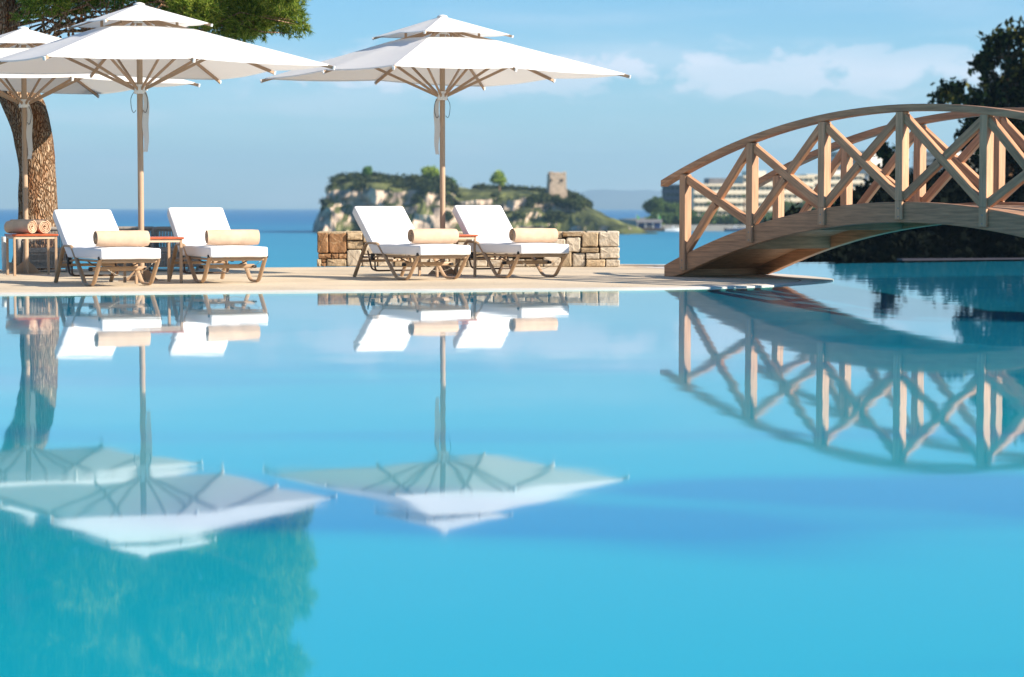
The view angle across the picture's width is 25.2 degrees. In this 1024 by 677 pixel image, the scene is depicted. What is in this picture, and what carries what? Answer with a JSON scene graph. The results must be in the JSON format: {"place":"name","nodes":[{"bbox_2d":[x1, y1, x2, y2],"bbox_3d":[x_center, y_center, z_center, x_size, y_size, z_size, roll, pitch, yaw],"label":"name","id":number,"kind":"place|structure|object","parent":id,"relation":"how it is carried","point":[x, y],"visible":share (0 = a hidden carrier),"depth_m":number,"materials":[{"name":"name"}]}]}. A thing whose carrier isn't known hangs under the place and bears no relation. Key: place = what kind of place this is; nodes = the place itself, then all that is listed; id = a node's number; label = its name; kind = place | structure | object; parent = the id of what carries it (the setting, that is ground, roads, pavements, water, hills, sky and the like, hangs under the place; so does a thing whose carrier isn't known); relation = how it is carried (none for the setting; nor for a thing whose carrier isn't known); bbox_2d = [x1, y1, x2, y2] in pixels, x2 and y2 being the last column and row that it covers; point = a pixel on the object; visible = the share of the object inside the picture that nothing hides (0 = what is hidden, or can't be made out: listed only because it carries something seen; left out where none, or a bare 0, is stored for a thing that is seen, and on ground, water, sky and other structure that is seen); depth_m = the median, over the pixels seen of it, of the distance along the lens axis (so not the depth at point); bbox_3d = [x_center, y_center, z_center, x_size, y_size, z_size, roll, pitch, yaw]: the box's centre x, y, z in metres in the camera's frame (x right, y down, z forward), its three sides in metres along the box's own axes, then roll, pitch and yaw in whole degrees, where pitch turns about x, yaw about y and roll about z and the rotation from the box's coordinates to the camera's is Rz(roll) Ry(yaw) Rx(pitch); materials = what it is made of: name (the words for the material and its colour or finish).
{"place":"outdoors","nodes":[
{"label":"outdoors","id":0,"kind":"place"},
{"bbox_2d":[9,262,16,270],"bbox_3d":[-7.325,-1.050,33.595,0.159,0.130,0.157,0,3,0],"label":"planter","id":1,"kind":"object","parent":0,"point":[10,266],"visible":0.37,"depth_m":33.53,"materials":[{"name":"grey"}]},
{"bbox_2d":[0,209,735,268],"bbox_3d":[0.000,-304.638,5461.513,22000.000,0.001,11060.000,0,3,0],"label":"sea","id":2,"kind":"structure","parent":0,"point":[288,237],"depth_m":573.00,"materials":[{"name":"liquid"}]},
{"bbox_2d":[663,226,678,231],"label":"motor boat","id":3,"kind":"object","parent":2,"relation":"on","point":[673,229],"visible":0.84,"depth_m":666.67,"materials":[{"name":"white plastic"}]},
{"bbox_2d":[724,226,743,230],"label":"motor boat","id":4,"kind":"object","parent":2,"relation":"on","point":[736,228],"visible":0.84,"depth_m":674.52,"materials":[{"name":"white plastic"}]},
{"bbox_2d":[0,266,798,291],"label":"terrace","id":5,"kind":"structure","parent":0,"point":[302,278],"depth_m":29.32,"materials":[{"name":"beige stone"}]},
{"bbox_2d":[1,237,5,270],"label":"planter","id":6,"kind":"object","parent":5,"relation":"on","point":[3,245],"visible":0.71,"depth_m":33.85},
{"bbox_2d":[4,234,58,275],"bbox_3d":[-6.620,-1.157,31.605,0.630,0.569,0.630,-1,4,-22],"label":"side table","id":7,"kind":"object","parent":5,"relation":"on","point":[14,237],"visible":0.91,"depth_m":31.41,"materials":[{"name":"wood"}]},
{"bbox_2d":[4,219,36,233],"bbox_3d":[-6.747,-1.538,31.488,0.449,0.200,0.205,2,4,30],"label":"rolled towel","id":8,"kind":"object","parent":7,"relation":"on","point":[20,226],"visible":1,"depth_m":31.42,"materials":[{"name":"beige fabric"}]},
{"bbox_2d":[32,219,50,233],"bbox_3d":[-6.555,-1.548,31.668,0.203,0.198,0.448,-3,4,-42],"label":"rolled towel","id":9,"kind":"object","parent":7,"relation":"on","point":[43,226],"visible":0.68,"depth_m":31.52,"materials":[{"name":"beige fabric"}]},
{"bbox_2d":[16,227,72,271],"bbox_3d":[-6.787,-1.298,33.381,0.786,0.650,0.758,0,3,-8],"label":"wicker armchair","id":10,"kind":"object","parent":5,"relation":"on","point":[37,257],"visible":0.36,"depth_m":33.06,"materials":[{"name":"grey wicker"}]},
{"bbox_2d":[0,27,199,273],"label":"parasol","id":11,"kind":"object","parent":5,"relation":"on","point":[20,39],"visible":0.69,"depth_m":32.17,"materials":[{"name":"white fabric"}]},
{"bbox_2d":[53,210,160,285],"bbox_3d":[-4.919,-1.105,27.725,0.760,0.904,2.064,-2,4,-27],"label":"sun lounger","id":12,"kind":"object","parent":5,"relation":"on","point":[76,229],"visible":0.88,"depth_m":27.91,"materials":[{"name":"white fabric"}]},
{"bbox_2d":[93,230,149,246],"bbox_3d":[-4.611,-1.180,27.082,0.666,0.195,0.196,-2,4,-29],"label":"rolled towel","id":13,"kind":"object","parent":12,"relation":"on","point":[122,238],"visible":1,"depth_m":27.01,"materials":[{"name":"beige fabric"}]},
{"bbox_2d":[102,226,156,270],"bbox_3d":[-5.659,-1.333,33.980,0.786,0.650,0.758,0,3,-2],"label":"wicker armchair","id":14,"kind":"object","parent":5,"relation":"on","point":[151,244],"visible":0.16,"depth_m":34.28,"materials":[{"name":"grey wicker"}]},
{"bbox_2d":[123,236,183,283],"bbox_3d":[-4.455,-0.976,28.441,0.630,0.569,0.630,-1,4,-24],"label":"side table","id":15,"kind":"object","parent":5,"relation":"on","point":[168,239],"visible":0.58,"depth_m":28.29,"materials":[{"name":"beige wood"}]},
{"bbox_2d":[0,0,312,269],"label":"pine tree","id":16,"kind":"object","parent":5,"relation":"on","point":[245,20],"visible":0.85,"depth_m":34.25,"materials":[{"name":"green plant"}]},
{"bbox_2d":[0,2,334,281],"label":"parasol","id":17,"kind":"object","parent":5,"relation":"on","point":[140,41],"visible":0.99,"depth_m":28.61,"materials":[{"name":"white fabric"}]},
{"bbox_2d":[144,226,198,270],"bbox_3d":[-5.010,-1.321,33.781,0.786,0.650,0.758,0,3,4],"label":"wicker armchair","id":18,"kind":"object","parent":5,"relation":"on","point":[163,262],"visible":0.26,"depth_m":33.76,"materials":[{"name":"grey wicker"}]},
{"bbox_2d":[167,208,267,282],"bbox_3d":[-3.725,-1.181,28.839,0.760,0.929,2.044,-1,4,-23],"label":"sun lounger","id":19,"kind":"object","parent":5,"relation":"on","point":[191,226],"visible":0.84,"depth_m":29.09,"materials":[{"name":"white fabric"}]},
{"bbox_2d":[205,229,259,244],"bbox_3d":[-3.438,-1.244,28.200,0.669,0.194,0.193,-1,4,-21],"label":"rolled towel","id":20,"kind":"object","parent":19,"relation":"on","point":[234,237],"visible":1,"depth_m":28.13,"materials":[{"name":"beige fabric"}]},
{"bbox_2d":[352,206,470,279],"bbox_3d":[-1.338,-1.256,29.983,0.760,0.948,2.027,-2,4,-29],"label":"sun lounger","id":21,"kind":"object","parent":5,"relation":"on","point":[385,229],"visible":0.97,"depth_m":30.22,"materials":[{"name":"white fabric"}]},
{"bbox_2d":[407,228,458,243],"bbox_3d":[-1.007,-1.312,29.374,0.669,0.195,0.196,-2,4,-30],"label":"rolled towel","id":22,"kind":"object","parent":21,"relation":"on","point":[432,236],"visible":1,"depth_m":29.29,"materials":[{"name":"beige fabric"}]},
{"bbox_2d":[0,267,833,294],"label":"pool coping","id":23,"kind":"object","parent":5,"relation":"on","point":[808,279],"visible":0.44,"depth_m":26.25,"materials":[{"name":"stone"}]},
{"bbox_2d":[109,267,800,291],"bbox_3d":[-8.142,-0.403,25.998,27.406,0.300,7.880,-2,4,-29],"label":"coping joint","id":24,"kind":"object","parent":23,"relation":"on","point":[644,267],"visible":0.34,"depth_m":28.89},
{"bbox_2d":[260,15,630,275],"bbox_3d":[-0.955,-2.652,31.500,3.732,3.567,3.732,-2,4,-33],"label":"parasol","id":25,"kind":"object","parent":5,"relation":"on","point":[442,51],"visible":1,"depth_m":31.13,"materials":[{"name":"white fabric"}]},
{"bbox_2d":[418,234,477,276],"bbox_3d":[-0.880,-1.127,31.086,0.630,0.569,0.630,-2,4,-27],"label":"side table","id":26,"kind":"object","parent":5,"relation":"on","point":[468,236],"visible":0.38,"depth_m":30.95,"materials":[{"name":"beige wood"}]},
{"bbox_2d":[317,231,619,266],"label":"stone wall","id":27,"kind":"structure","parent":5,"relation":"on","point":[586,248],"depth_m":35.98,"materials":[{"name":"beige stone"}]},
{"bbox_2d":[452,205,568,277],"bbox_3d":[-0.042,-1.314,30.884,0.760,0.962,2.013,-2,4,-28],"label":"sun lounger","id":28,"kind":"object","parent":5,"relation":"on","point":[490,226],"visible":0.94,"depth_m":31.13,"materials":[{"name":"white fabric"}]},
{"bbox_2d":[509,228,557,242],"bbox_3d":[0.287,-1.364,30.283,0.661,0.196,0.194,-2,4,-28],"label":"rolled towel","id":29,"kind":"object","parent":28,"relation":"on","point":[530,235],"visible":1,"depth_m":30.20,"materials":[{"name":"beige fabric"}]},
{"bbox_2d":[620,264,665,266],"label":"terrace kerb","id":30,"kind":"structure","parent":5,"relation":"on","point":[651,265],"depth_m":36.35,"materials":[{"name":"stone"}]},
{"bbox_2d":[313,176,657,233],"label":"headland","id":31,"kind":"structure","parent":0,"point":[337,215],"depth_m":630.41,"materials":[{"name":"green plant"}]},
{"bbox_2d":[362,166,372,175],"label":"round tree","id":32,"kind":"object","parent":31,"relation":"on","point":[366,170],"visible":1,"depth_m":655.60,"materials":[{"name":"green plant"}]},
{"bbox_2d":[420,165,439,178],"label":"round tree","id":33,"kind":"object","parent":31,"relation":"on","point":[429,171],"visible":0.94,"depth_m":650.70,"materials":[{"name":"green plant"}]},
{"bbox_2d":[318,171,594,230],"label":"headland scrub","id":34,"kind":"object","parent":31,"relation":"on","point":[577,201],"visible":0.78,"depth_m":636.48,"materials":[{"name":"green plant"}]},
{"bbox_2d":[490,170,507,190],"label":"round tree","id":35,"kind":"object","parent":31,"relation":"on","point":[498,177],"visible":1,"depth_m":649.41,"materials":[{"name":"green plant"}]},
{"bbox_2d":[546,172,566,197],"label":"watchtower","id":36,"kind":"structure","parent":31,"relation":"on","point":[556,183],"depth_m":642.32,"materials":[{"name":"stone"}]},
{"bbox_2d":[0,466,1023,676],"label":"pool water","id":37,"kind":"structure","parent":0,"point":[511,571],"depth_m":7.75,"materials":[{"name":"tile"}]},
{"bbox_2d":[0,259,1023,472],"bbox_3d":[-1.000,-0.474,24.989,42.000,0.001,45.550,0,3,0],"label":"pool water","id":38,"kind":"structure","parent":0,"point":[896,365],"depth_m":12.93,"materials":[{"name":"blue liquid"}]},
{"bbox_2d":[0,0,1023,208],"label":"sky","id":39,"kind":"structure","parent":0,"point":[707,76],"materials":[{"name":"blue"}]},
{"bbox_2d":[579,189,661,208],"bbox_3d":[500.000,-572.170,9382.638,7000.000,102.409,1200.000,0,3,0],"label":"hills","id":40,"kind":"structure","parent":0,"point":[617,199],"depth_m":9106.74,"materials":[{"name":"blue"}]},
{"bbox_2d":[661,225,745,230],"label":"quay","id":41,"kind":"structure","parent":0,"point":[713,227],"depth_m":680.73,"materials":[{"name":"concrete"}]},
{"bbox_2d":[618,164,977,226],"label":"town shore","id":42,"kind":"structure","parent":0,"point":[631,221],"depth_m":879.98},
{"bbox_2d":[636,219,662,230],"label":"beach pavilion","id":43,"kind":"structure","parent":42,"relation":"on","point":[649,224],"depth_m":675.59,"materials":[{"name":"white fabric"}]},
{"bbox_2d":[642,196,664,214],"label":"round tree","id":44,"kind":"object","parent":42,"relation":"on","point":[654,204],"visible":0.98,"depth_m":706.81,"materials":[{"name":"green plant"}]},
{"bbox_2d":[661,184,678,203],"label":"apartment block","id":45,"kind":"structure","parent":42,"relation":"on","point":[670,193],"depth_m":743.95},
{"bbox_2d":[662,201,678,213],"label":"round tree","id":46,"kind":"object","parent":42,"relation":"on","point":[673,207],"visible":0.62,"depth_m":711.57,"materials":[{"name":"green plant"}]},
{"bbox_2d":[691,178,772,215],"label":"hotel","id":47,"kind":"structure","parent":42,"relation":"on","point":[733,195],"depth_m":728.28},
{"bbox_2d":[645,198,834,224],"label":"waterfront bushes","id":48,"kind":"object","parent":42,"relation":"on","point":[670,218],"visible":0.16,"depth_m":700.59,"materials":[{"name":"green plant"}]},
{"bbox_2d":[733,171,814,204],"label":"hotel","id":49,"kind":"structure","parent":42,"relation":"on","point":[807,181],"depth_m":751.18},
{"bbox_2d":[797,170,864,189],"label":"hotel","id":50,"kind":"structure","parent":42,"relation":"on","point":[836,179],"depth_m":788.04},
{"bbox_2d":[831,151,881,184],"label":"hotel","id":51,"kind":"structure","parent":42,"relation":"on","point":[875,160],"depth_m":822.86,"materials":[{"name":"white"}]},
{"bbox_2d":[912,151,973,168],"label":"hotel","id":52,"kind":"structure","parent":42,"relation":"on","point":[930,157],"depth_m":843.95,"materials":[{"name":"white"}]},
{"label":"bridge landing","id":53,"kind":"structure","parent":0,"visible":0},
{"bbox_2d":[661,104,1023,276],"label":"footbridge","id":54,"kind":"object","parent":53,"relation":"on","point":[779,241],"visible":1,"depth_m":28.82,"materials":[{"name":"brown wood"}]},
{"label":"wooded bank","id":55,"kind":"structure","parent":0,"visible":0},
{"bbox_2d":[855,179,871,191],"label":"shrub","id":56,"kind":"object","parent":55,"relation":"on","point":[865,187],"visible":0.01,"depth_m":92.75,"materials":[{"name":"green plant"}]},
{"bbox_2d":[863,141,912,191],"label":"pine tree","id":57,"kind":"object","parent":55,"relation":"on","point":[884,152],"visible":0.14,"depth_m":95.90,"materials":[{"name":"green plant"}]},
{"bbox_2d":[764,184,1023,261],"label":"bushes","id":58,"kind":"object","parent":55,"relation":"on","point":[943,241],"visible":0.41,"depth_m":78.97,"materials":[{"name":"green plant"}]},
{"bbox_2d":[909,165,946,192],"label":"shrub","id":59,"kind":"object","parent":55,"relation":"on","point":[930,183],"visible":0.15,"depth_m":89.83,"materials":[{"name":"green plant"}]},
{"bbox_2d":[926,158,967,196],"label":"shrub","id":60,"kind":"object","parent":55,"relation":"on","point":[950,186],"visible":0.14,"depth_m":91.16,"materials":[{"name":"green plant"}]},
{"bbox_2d":[939,162,978,195],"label":"shrub","id":61,"kind":"object","parent":55,"relation":"on","point":[944,170],"visible":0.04,"depth_m":92.83,"materials":[{"name":"green plant"}]},
{"bbox_2d":[897,258,1023,260],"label":"path wall","id":62,"kind":"structure","parent":55,"relation":"on","point":[915,259],"depth_m":72.12,"materials":[{"name":"beige concrete"}]},
{"bbox_2d":[926,16,1023,187],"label":"pine tree","id":63,"kind":"object","parent":55,"relation":"on","point":[1006,87],"visible":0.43,"depth_m":94.15,"materials":[{"name":"green plant"}]},
{"bbox_2d":[974,172,1023,189],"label":"shrub","id":64,"kind":"object","parent":55,"relation":"on","point":[1008,178],"depth_m":92.50,"materials":[{"name":"green plant"}]}
]}

